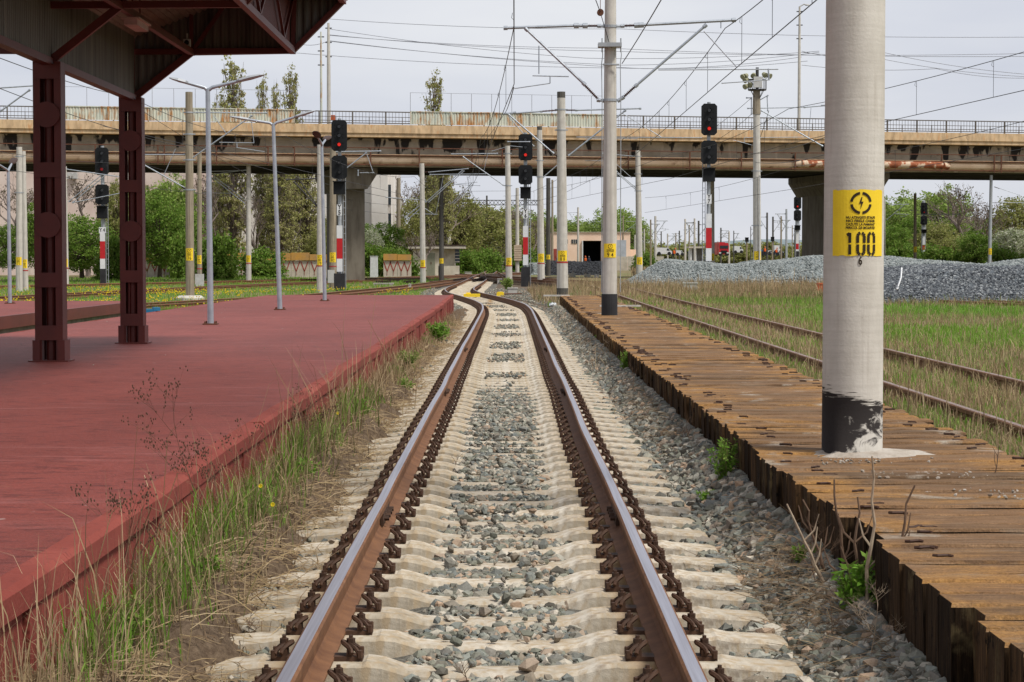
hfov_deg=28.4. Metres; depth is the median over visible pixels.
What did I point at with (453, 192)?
bare tree
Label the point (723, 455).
green herb
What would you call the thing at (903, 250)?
bush
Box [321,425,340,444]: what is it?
green herb
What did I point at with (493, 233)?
broadleaf tree
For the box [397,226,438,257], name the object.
bare tree
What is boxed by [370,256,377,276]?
cabinet
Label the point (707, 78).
overhead line
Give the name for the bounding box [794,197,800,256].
railway signal
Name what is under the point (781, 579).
straw litter
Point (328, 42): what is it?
bridge mast
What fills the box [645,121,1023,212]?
overhead line
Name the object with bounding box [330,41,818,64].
cable
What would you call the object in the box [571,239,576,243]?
window
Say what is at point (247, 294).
green grass
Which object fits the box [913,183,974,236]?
broadleaf tree
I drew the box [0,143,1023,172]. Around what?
pipeline
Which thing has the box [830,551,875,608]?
green herb
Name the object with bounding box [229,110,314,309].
platform light
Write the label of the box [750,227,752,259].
catenary pole
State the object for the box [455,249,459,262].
window
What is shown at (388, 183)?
warehouse
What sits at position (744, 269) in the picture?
gravel heap
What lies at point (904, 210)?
broadleaf tree
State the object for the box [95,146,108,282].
railway signal
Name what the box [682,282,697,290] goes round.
cable box
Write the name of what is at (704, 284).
dry grass
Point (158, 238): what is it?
broadleaf tree
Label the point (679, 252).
parked van
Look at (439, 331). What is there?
green herb
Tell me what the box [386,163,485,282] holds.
catenary pole
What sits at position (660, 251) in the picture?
parked van
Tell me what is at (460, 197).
catenary pole
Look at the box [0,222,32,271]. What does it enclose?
broadleaf tree
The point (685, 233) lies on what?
catenary pole
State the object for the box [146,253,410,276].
boundary wall
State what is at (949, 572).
timber platform
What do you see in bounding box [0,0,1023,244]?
sky
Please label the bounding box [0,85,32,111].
catenary pole
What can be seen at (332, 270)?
catenary pole
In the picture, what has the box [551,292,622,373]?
dry grass
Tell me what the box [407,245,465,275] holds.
track shed
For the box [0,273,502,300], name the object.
railway track
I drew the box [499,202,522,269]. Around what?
bare tree
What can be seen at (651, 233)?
catenary pole
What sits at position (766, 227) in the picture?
catenary pole
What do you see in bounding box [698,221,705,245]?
catenary pole
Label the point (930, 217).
bare tree
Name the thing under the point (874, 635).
dead weed
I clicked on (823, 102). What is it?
overhead line
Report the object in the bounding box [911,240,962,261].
bush
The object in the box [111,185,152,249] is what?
broadleaf tree
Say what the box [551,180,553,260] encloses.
catenary pole
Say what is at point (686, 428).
dead weed
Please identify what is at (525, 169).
railway signal
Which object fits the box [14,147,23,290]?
catenary pole
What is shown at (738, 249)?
parked van
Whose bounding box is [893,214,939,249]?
broadleaf tree
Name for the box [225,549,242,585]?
dead weed
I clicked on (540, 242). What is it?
catenary pole
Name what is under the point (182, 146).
cable
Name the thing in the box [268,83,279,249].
poplar tree
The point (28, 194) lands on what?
bare tree
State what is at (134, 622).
green herb
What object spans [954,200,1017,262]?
bare tree
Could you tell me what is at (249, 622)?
dead weed
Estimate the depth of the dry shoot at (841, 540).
9.64 m
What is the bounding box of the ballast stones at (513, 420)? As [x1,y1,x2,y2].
[211,288,946,681]
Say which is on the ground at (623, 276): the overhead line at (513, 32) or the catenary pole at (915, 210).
the catenary pole at (915, 210)
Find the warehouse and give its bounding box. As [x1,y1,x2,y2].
[204,174,400,260]
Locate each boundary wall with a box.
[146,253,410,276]
[617,256,663,270]
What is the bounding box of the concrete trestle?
[956,217,1012,240]
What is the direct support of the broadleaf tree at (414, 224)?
on the ground at (623, 276)
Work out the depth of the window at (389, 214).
239.48 m
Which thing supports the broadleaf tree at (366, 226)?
on the ground at (623, 276)
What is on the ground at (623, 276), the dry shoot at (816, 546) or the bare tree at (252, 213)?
the bare tree at (252, 213)
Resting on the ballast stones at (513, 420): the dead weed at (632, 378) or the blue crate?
the dead weed at (632, 378)
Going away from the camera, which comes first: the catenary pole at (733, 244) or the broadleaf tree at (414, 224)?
the broadleaf tree at (414, 224)
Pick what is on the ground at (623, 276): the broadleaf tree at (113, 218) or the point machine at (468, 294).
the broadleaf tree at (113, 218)
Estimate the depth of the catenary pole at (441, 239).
161.43 m
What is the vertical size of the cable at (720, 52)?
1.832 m
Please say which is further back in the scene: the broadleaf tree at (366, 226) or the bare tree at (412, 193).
the bare tree at (412, 193)
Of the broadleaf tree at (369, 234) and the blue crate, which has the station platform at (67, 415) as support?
the blue crate
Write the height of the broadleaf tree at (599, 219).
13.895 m
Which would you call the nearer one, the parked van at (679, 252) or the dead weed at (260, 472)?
the dead weed at (260, 472)
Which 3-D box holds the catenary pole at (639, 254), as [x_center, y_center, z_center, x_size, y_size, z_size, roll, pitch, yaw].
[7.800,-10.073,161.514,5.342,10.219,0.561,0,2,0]
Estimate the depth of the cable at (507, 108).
61.19 m
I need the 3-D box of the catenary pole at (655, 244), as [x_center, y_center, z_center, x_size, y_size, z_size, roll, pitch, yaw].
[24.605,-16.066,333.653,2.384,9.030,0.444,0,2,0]
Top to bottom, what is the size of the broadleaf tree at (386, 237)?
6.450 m
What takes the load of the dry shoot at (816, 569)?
on the ballast stones at (513, 420)
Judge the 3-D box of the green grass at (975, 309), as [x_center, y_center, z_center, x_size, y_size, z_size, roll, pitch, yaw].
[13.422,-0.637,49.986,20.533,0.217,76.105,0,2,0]
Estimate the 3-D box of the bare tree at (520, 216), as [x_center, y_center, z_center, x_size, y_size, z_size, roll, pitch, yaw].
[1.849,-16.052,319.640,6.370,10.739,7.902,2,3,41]
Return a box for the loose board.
[599,305,640,306]
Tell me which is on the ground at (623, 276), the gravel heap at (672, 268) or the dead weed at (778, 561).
the gravel heap at (672, 268)
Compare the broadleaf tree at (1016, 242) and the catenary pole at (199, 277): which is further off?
the broadleaf tree at (1016, 242)
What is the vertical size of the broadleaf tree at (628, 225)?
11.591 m
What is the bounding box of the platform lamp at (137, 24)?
[121,0,150,31]
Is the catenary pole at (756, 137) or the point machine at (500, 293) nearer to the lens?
the point machine at (500, 293)
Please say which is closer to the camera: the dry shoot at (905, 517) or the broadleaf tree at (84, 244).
the dry shoot at (905, 517)
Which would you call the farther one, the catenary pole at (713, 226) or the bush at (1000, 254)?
the bush at (1000, 254)
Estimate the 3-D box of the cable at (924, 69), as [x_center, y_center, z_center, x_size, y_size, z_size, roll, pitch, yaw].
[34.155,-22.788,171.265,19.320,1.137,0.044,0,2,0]
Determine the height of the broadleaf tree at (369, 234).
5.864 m
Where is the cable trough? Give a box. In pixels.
[373,283,393,284]
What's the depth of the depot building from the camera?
349.62 m
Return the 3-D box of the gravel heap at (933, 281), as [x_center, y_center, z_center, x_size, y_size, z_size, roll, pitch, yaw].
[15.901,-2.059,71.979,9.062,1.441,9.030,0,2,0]
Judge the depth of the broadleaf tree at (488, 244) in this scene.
298.72 m
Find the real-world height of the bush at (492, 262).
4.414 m
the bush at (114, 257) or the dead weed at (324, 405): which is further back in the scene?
the bush at (114, 257)
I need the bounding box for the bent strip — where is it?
[896,267,902,289]
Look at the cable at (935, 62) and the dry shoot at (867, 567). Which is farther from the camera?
the cable at (935, 62)
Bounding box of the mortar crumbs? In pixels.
[782,455,1021,499]
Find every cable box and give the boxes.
[507,287,517,294]
[527,262,545,274]
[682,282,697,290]
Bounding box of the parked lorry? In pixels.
[715,242,728,255]
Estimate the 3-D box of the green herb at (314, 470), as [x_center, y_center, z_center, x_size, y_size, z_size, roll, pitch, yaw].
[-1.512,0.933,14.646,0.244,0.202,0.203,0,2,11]
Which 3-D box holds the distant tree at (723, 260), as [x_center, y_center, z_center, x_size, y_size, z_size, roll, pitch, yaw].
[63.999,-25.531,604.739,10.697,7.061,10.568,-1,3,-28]
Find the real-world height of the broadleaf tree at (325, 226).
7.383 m
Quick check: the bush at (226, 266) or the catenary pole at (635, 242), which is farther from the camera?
the catenary pole at (635, 242)
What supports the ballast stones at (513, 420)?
on the ground at (623, 276)
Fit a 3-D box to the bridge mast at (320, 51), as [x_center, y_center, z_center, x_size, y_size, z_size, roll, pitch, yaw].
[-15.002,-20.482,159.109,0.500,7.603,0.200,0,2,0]
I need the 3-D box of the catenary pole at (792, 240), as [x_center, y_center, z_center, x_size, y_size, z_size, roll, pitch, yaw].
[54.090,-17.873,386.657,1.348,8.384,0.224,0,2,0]
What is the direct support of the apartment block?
on the ground at (623, 276)
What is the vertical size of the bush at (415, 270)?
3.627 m
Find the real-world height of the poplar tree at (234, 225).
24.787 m
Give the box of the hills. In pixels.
[531,239,801,257]
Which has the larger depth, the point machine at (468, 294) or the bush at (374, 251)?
the bush at (374, 251)
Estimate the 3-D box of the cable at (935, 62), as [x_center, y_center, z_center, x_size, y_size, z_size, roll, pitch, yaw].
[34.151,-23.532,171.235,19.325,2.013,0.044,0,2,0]
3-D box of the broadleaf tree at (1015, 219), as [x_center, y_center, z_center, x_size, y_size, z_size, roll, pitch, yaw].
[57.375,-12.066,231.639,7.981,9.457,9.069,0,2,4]
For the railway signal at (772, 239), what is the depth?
319.58 m
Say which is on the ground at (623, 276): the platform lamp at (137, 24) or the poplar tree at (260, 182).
the poplar tree at (260, 182)
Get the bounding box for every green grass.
[0,276,446,310]
[590,290,1023,456]
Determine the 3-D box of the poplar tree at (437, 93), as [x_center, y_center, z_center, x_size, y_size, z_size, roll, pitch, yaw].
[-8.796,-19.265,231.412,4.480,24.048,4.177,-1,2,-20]
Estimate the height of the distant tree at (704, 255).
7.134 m
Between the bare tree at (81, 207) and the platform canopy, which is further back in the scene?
the bare tree at (81, 207)
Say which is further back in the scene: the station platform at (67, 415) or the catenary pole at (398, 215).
the catenary pole at (398, 215)
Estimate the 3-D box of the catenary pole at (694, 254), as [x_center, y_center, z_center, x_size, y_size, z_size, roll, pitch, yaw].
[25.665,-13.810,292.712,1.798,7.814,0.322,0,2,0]
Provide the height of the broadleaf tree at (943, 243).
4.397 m
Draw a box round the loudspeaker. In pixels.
[183,33,190,46]
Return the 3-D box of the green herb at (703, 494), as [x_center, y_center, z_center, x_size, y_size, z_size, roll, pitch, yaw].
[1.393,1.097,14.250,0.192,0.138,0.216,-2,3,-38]
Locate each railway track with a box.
[0,272,520,288]
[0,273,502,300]
[146,276,483,309]
[205,271,802,681]
[480,272,1023,438]
[512,277,1023,305]
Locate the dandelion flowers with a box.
[0,285,410,306]
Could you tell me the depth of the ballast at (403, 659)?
10.29 m
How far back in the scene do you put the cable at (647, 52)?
171.16 m
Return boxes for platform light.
[0,158,17,303]
[169,74,264,324]
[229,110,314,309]
[312,131,331,300]
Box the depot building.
[553,232,635,261]
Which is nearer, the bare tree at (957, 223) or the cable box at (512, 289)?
the cable box at (512, 289)
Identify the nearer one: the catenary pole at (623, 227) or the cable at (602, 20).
the cable at (602, 20)
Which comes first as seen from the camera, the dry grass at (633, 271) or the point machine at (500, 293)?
the point machine at (500, 293)
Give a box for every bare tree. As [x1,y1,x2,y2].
[0,172,33,229]
[67,174,128,275]
[172,175,225,239]
[180,173,212,225]
[223,178,261,248]
[235,192,266,250]
[395,176,419,250]
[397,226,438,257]
[404,175,469,211]
[417,191,478,230]
[460,199,500,227]
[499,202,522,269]
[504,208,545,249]
[919,202,985,235]
[920,180,996,234]
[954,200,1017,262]
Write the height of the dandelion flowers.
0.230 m
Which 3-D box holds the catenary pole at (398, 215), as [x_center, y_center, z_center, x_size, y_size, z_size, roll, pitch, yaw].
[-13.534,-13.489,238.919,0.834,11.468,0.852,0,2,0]
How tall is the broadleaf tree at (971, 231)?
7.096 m
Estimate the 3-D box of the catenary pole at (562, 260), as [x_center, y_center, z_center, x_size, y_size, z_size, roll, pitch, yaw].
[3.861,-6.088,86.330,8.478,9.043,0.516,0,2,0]
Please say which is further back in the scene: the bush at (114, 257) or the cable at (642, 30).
the bush at (114, 257)
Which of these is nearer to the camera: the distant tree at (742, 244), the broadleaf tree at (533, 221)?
the broadleaf tree at (533, 221)
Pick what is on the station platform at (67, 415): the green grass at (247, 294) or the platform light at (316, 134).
the platform light at (316, 134)
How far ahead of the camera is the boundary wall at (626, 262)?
334.67 m
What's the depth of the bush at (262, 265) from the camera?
198.95 m
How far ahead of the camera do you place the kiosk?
301.14 m
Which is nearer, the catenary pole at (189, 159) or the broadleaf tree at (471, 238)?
the catenary pole at (189, 159)
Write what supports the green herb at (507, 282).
on the ground at (623, 276)
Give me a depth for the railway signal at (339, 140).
113.52 m
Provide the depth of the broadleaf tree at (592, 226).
406.89 m
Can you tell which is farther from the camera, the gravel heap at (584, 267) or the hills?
the hills
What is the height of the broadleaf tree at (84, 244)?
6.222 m
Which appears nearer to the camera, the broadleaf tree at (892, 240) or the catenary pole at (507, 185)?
the catenary pole at (507, 185)
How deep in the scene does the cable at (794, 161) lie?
95.12 m
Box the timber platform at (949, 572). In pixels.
[560,295,1023,681]
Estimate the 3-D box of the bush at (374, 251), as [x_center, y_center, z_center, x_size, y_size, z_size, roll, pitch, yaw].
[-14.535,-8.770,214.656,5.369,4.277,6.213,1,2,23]
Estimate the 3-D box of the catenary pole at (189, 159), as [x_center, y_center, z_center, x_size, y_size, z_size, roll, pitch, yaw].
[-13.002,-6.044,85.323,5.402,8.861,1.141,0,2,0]
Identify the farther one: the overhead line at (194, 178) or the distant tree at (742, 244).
the distant tree at (742, 244)
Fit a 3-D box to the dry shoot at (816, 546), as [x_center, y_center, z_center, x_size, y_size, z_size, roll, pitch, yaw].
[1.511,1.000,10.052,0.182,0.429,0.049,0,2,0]
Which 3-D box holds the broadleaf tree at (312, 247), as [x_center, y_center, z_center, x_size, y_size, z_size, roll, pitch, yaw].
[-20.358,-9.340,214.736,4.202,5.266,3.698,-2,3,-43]
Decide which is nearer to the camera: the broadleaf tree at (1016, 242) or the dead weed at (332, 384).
the dead weed at (332, 384)
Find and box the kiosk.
[686,246,704,260]
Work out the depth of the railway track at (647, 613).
11.48 m
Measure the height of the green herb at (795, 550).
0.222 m
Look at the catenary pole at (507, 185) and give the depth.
129.76 m
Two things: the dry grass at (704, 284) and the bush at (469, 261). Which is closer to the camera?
the dry grass at (704, 284)
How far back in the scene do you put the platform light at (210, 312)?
36.78 m
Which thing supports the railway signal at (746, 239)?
on the ground at (623, 276)
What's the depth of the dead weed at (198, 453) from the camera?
11.09 m
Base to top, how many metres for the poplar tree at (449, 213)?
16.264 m
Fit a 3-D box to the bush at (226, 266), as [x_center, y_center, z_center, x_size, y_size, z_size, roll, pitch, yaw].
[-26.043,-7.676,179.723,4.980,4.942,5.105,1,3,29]
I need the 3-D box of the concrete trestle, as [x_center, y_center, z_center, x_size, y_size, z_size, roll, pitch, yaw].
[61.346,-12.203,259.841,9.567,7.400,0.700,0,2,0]
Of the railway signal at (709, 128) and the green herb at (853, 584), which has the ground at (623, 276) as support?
the railway signal at (709, 128)
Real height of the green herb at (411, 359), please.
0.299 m
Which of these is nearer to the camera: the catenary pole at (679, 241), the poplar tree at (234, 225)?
the poplar tree at (234, 225)
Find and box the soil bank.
[44,308,468,681]
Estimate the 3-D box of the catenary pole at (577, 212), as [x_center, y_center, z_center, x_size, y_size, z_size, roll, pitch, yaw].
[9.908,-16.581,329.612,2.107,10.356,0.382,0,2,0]
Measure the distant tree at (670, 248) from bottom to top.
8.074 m
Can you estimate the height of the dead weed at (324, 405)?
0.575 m
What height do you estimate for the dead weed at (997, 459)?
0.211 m
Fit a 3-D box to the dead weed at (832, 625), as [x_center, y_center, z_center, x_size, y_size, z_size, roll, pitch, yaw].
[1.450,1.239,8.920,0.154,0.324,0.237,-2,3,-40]
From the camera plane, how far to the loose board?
54.07 m
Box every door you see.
[427,253,434,275]
[617,240,625,256]
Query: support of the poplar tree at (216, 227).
on the ground at (623, 276)
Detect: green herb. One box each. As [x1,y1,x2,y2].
[101,594,150,644]
[182,553,223,580]
[239,494,271,516]
[290,457,320,476]
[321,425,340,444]
[350,396,375,413]
[396,375,415,389]
[398,349,423,365]
[424,322,451,340]
[500,277,512,288]
[618,351,627,368]
[696,489,713,500]
[706,437,738,480]
[791,543,821,566]
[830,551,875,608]
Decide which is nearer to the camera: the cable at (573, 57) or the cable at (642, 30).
the cable at (642, 30)
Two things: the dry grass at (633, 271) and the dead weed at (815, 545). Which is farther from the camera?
the dry grass at (633, 271)
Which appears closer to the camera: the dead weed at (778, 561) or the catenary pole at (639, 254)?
the dead weed at (778, 561)
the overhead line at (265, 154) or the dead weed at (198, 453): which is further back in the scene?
the overhead line at (265, 154)
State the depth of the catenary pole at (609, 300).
45.46 m
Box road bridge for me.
[0,86,1023,279]
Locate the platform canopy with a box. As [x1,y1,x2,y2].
[0,0,347,361]
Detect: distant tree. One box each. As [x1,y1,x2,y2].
[652,241,680,259]
[676,244,687,259]
[700,244,724,261]
[717,244,736,263]
[722,243,752,262]
[734,240,751,248]
[743,239,763,259]
[761,241,783,259]
[762,246,793,259]
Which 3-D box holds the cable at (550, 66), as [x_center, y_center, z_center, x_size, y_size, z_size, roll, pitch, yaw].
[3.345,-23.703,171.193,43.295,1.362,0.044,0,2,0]
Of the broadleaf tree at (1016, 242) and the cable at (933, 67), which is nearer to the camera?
the cable at (933, 67)
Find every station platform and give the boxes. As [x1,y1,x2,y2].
[0,295,453,681]
[0,301,119,333]
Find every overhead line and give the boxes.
[2,152,417,216]
[104,104,454,208]
[467,0,514,223]
[503,0,816,209]
[546,52,1023,203]
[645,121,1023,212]
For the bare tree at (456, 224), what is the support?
on the ground at (623, 276)
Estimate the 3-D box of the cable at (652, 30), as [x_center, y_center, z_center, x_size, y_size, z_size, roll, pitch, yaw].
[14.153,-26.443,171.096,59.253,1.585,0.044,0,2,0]
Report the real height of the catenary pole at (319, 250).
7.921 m
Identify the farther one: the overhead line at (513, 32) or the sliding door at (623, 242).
the sliding door at (623, 242)
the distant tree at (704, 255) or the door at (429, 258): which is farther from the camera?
the distant tree at (704, 255)
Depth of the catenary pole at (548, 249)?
199.09 m
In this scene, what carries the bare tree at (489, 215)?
on the ground at (623, 276)
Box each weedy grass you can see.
[528,279,1023,307]
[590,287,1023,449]
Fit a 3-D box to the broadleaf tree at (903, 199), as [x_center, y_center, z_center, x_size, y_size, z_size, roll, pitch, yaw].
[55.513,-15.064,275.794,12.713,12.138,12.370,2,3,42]
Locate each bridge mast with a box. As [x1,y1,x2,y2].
[318,32,323,123]
[325,23,331,123]
[796,4,808,130]
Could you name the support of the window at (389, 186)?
in the warehouse
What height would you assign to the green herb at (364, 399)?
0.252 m
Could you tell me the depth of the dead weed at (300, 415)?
16.39 m
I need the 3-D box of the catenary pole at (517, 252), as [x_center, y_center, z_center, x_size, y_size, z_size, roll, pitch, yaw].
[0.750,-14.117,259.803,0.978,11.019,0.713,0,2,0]
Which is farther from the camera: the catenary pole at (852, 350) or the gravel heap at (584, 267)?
the gravel heap at (584, 267)
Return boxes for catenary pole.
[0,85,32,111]
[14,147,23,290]
[22,151,28,290]
[66,166,118,283]
[145,92,266,300]
[194,166,250,279]
[195,153,203,285]
[286,145,322,292]
[328,149,380,289]
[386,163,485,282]
[396,178,400,249]
[439,178,443,280]
[447,178,479,242]
[451,141,529,286]
[503,0,777,315]
[503,91,701,299]
[508,116,556,279]
[514,188,521,272]
[546,178,550,275]
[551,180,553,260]
[567,207,578,260]
[585,150,642,274]
[622,215,635,239]
[634,235,642,249]
[642,229,644,252]
[650,220,659,264]
[654,216,668,261]
[672,231,679,259]
[684,218,695,260]
[684,219,696,259]
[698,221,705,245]
[710,182,714,262]
[719,231,729,263]
[720,228,728,263]
[733,231,738,263]
[734,67,824,259]
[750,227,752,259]
[761,213,767,259]
[772,217,779,259]
[774,209,787,258]
[780,216,790,258]
[792,225,794,257]
[814,0,933,457]
[884,198,908,255]
[911,193,959,258]
[988,175,1023,262]
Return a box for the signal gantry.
[464,200,536,204]
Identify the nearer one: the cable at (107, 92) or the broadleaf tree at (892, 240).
the cable at (107, 92)
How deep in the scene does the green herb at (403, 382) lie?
26.02 m
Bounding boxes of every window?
[388,185,390,204]
[388,213,390,227]
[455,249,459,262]
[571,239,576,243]
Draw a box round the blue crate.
[146,307,159,312]
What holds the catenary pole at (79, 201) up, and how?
on the ground at (623, 276)
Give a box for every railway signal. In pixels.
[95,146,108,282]
[331,118,346,290]
[519,132,531,286]
[701,102,716,261]
[745,237,748,260]
[771,237,773,259]
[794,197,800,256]
[920,201,926,254]
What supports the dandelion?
on the soil bank
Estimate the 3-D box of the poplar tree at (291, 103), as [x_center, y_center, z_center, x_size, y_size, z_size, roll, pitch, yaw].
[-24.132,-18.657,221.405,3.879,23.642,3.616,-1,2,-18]
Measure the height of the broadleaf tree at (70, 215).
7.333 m
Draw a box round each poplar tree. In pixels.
[211,94,228,235]
[212,55,253,255]
[252,73,271,250]
[260,174,298,260]
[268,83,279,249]
[277,62,308,260]
[292,174,316,260]
[416,69,449,244]
[428,175,456,244]
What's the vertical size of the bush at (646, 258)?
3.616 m
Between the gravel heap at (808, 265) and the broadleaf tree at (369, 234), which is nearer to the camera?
the gravel heap at (808, 265)
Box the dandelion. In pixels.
[270,502,274,526]
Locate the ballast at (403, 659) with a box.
[392,284,875,681]
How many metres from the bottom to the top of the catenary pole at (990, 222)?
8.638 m
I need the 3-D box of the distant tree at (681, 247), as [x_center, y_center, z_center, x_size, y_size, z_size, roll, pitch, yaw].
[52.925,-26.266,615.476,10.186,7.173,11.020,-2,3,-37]
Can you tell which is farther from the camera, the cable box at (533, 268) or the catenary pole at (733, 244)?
the catenary pole at (733, 244)
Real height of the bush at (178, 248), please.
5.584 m
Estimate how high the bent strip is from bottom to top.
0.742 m
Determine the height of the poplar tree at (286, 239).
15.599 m
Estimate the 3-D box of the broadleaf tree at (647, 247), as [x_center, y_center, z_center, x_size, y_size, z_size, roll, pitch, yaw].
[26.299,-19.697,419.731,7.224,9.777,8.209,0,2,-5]
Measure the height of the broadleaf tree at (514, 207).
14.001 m
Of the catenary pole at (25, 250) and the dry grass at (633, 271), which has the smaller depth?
the catenary pole at (25, 250)
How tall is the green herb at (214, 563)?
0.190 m
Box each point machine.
[464,292,479,296]
[497,292,521,295]
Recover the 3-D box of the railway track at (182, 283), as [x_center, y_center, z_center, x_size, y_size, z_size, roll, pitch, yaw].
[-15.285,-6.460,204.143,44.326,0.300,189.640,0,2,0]
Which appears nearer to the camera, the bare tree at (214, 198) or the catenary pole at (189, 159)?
the catenary pole at (189, 159)
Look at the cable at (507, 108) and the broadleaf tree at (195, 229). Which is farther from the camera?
the broadleaf tree at (195, 229)
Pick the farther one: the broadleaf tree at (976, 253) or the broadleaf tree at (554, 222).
the broadleaf tree at (554, 222)
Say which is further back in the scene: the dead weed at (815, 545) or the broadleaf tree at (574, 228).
the broadleaf tree at (574, 228)
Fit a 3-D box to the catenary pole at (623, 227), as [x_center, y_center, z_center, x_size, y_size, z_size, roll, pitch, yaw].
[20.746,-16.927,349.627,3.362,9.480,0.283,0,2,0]
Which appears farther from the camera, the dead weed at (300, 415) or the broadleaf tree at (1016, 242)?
the broadleaf tree at (1016, 242)
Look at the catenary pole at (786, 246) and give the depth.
325.53 m
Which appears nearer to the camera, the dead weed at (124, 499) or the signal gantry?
the dead weed at (124, 499)
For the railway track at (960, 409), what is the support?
on the ground at (623, 276)
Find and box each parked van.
[657,248,671,254]
[675,250,683,255]
[734,246,742,253]
[773,245,779,251]
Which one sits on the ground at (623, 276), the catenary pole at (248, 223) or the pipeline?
the catenary pole at (248, 223)
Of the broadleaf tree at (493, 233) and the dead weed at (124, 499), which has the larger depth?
the broadleaf tree at (493, 233)
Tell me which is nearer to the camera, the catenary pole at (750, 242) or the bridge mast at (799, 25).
the bridge mast at (799, 25)
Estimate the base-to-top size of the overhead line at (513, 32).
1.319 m
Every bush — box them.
[90,229,119,279]
[163,222,204,278]
[185,227,244,279]
[238,244,293,277]
[365,240,391,276]
[369,244,426,276]
[456,248,486,273]
[472,244,505,272]
[502,246,545,271]
[628,250,657,270]
[885,240,922,257]
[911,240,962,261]
[987,243,1023,261]
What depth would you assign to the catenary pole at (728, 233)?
403.49 m
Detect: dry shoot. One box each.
[786,504,824,582]
[798,499,833,570]
[823,479,860,576]
[838,497,871,567]
[858,456,875,600]
[901,485,915,536]
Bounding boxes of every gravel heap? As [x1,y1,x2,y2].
[545,260,600,274]
[625,258,723,284]
[685,260,781,284]
[739,255,913,282]
[883,263,1023,302]
[884,258,1023,266]
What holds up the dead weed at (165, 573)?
on the soil bank
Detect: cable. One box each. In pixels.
[0,58,247,174]
[0,88,409,201]
[301,53,804,68]
[315,40,797,68]
[330,35,1023,56]
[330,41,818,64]
[331,29,816,58]
[334,19,994,37]
[335,35,1023,55]
[486,87,513,138]
[595,0,608,41]
[622,0,660,63]
[754,137,824,153]
[756,155,822,163]
[802,51,1023,76]
[803,52,1020,73]
[803,65,1003,77]
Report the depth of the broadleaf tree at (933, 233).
214.65 m
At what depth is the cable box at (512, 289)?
101.49 m
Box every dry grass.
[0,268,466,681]
[527,266,822,304]
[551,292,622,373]
[630,265,648,275]
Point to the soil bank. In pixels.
(226, 648)
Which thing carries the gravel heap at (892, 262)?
on the ground at (623, 276)
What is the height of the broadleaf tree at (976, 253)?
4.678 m
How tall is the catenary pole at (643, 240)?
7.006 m
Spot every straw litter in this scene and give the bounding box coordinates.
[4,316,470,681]
[568,328,924,681]
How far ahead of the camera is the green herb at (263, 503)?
12.33 m
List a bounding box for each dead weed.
[70,472,165,579]
[121,366,264,508]
[124,540,186,605]
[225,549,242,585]
[232,426,282,478]
[243,602,261,632]
[281,388,323,455]
[287,399,312,437]
[290,383,342,429]
[315,366,349,414]
[454,659,472,681]
[628,365,642,389]
[673,411,692,436]
[767,544,787,577]
[779,512,846,581]
[816,591,860,633]
[847,581,906,654]
[993,448,998,472]
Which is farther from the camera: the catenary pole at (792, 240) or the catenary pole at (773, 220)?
the catenary pole at (773, 220)
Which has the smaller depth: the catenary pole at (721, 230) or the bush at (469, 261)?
the bush at (469, 261)
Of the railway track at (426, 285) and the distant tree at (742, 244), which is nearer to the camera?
the railway track at (426, 285)
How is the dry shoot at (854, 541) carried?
on the ballast at (403, 659)
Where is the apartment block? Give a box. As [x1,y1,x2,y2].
[0,171,213,274]
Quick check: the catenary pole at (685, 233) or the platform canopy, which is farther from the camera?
the catenary pole at (685, 233)
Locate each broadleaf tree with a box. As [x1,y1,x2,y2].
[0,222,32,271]
[15,202,33,267]
[68,212,94,269]
[68,214,116,277]
[94,178,128,241]
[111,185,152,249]
[128,188,195,277]
[145,173,205,246]
[149,202,206,266]
[301,229,326,263]
[309,215,326,260]
[365,221,407,251]
[365,223,379,242]
[365,227,384,249]
[393,193,426,256]
[431,189,485,252]
[463,202,529,256]
[466,233,499,256]
[494,205,536,268]
[511,217,536,256]
[529,209,574,231]
[529,219,556,257]
[553,213,596,231]
[581,217,600,231]
[588,204,635,241]
[617,211,652,252]
[632,223,653,253]
[884,195,934,231]
[885,225,913,256]
[889,186,952,229]
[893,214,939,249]
[907,220,960,251]
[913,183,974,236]
[935,235,982,262]
[953,229,1000,263]
[957,218,1001,262]
[981,196,1023,251]
[986,224,1023,260]
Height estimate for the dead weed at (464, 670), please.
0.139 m
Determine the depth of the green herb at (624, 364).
28.02 m
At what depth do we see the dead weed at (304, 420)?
15.54 m
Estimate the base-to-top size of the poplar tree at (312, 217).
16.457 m
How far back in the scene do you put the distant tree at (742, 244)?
644.83 m
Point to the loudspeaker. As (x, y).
(187, 41)
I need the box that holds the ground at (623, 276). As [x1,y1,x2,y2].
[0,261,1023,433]
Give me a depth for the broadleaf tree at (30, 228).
199.04 m
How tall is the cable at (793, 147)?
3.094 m
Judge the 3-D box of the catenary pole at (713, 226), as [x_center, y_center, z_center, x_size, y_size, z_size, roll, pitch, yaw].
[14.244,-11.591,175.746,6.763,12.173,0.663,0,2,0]

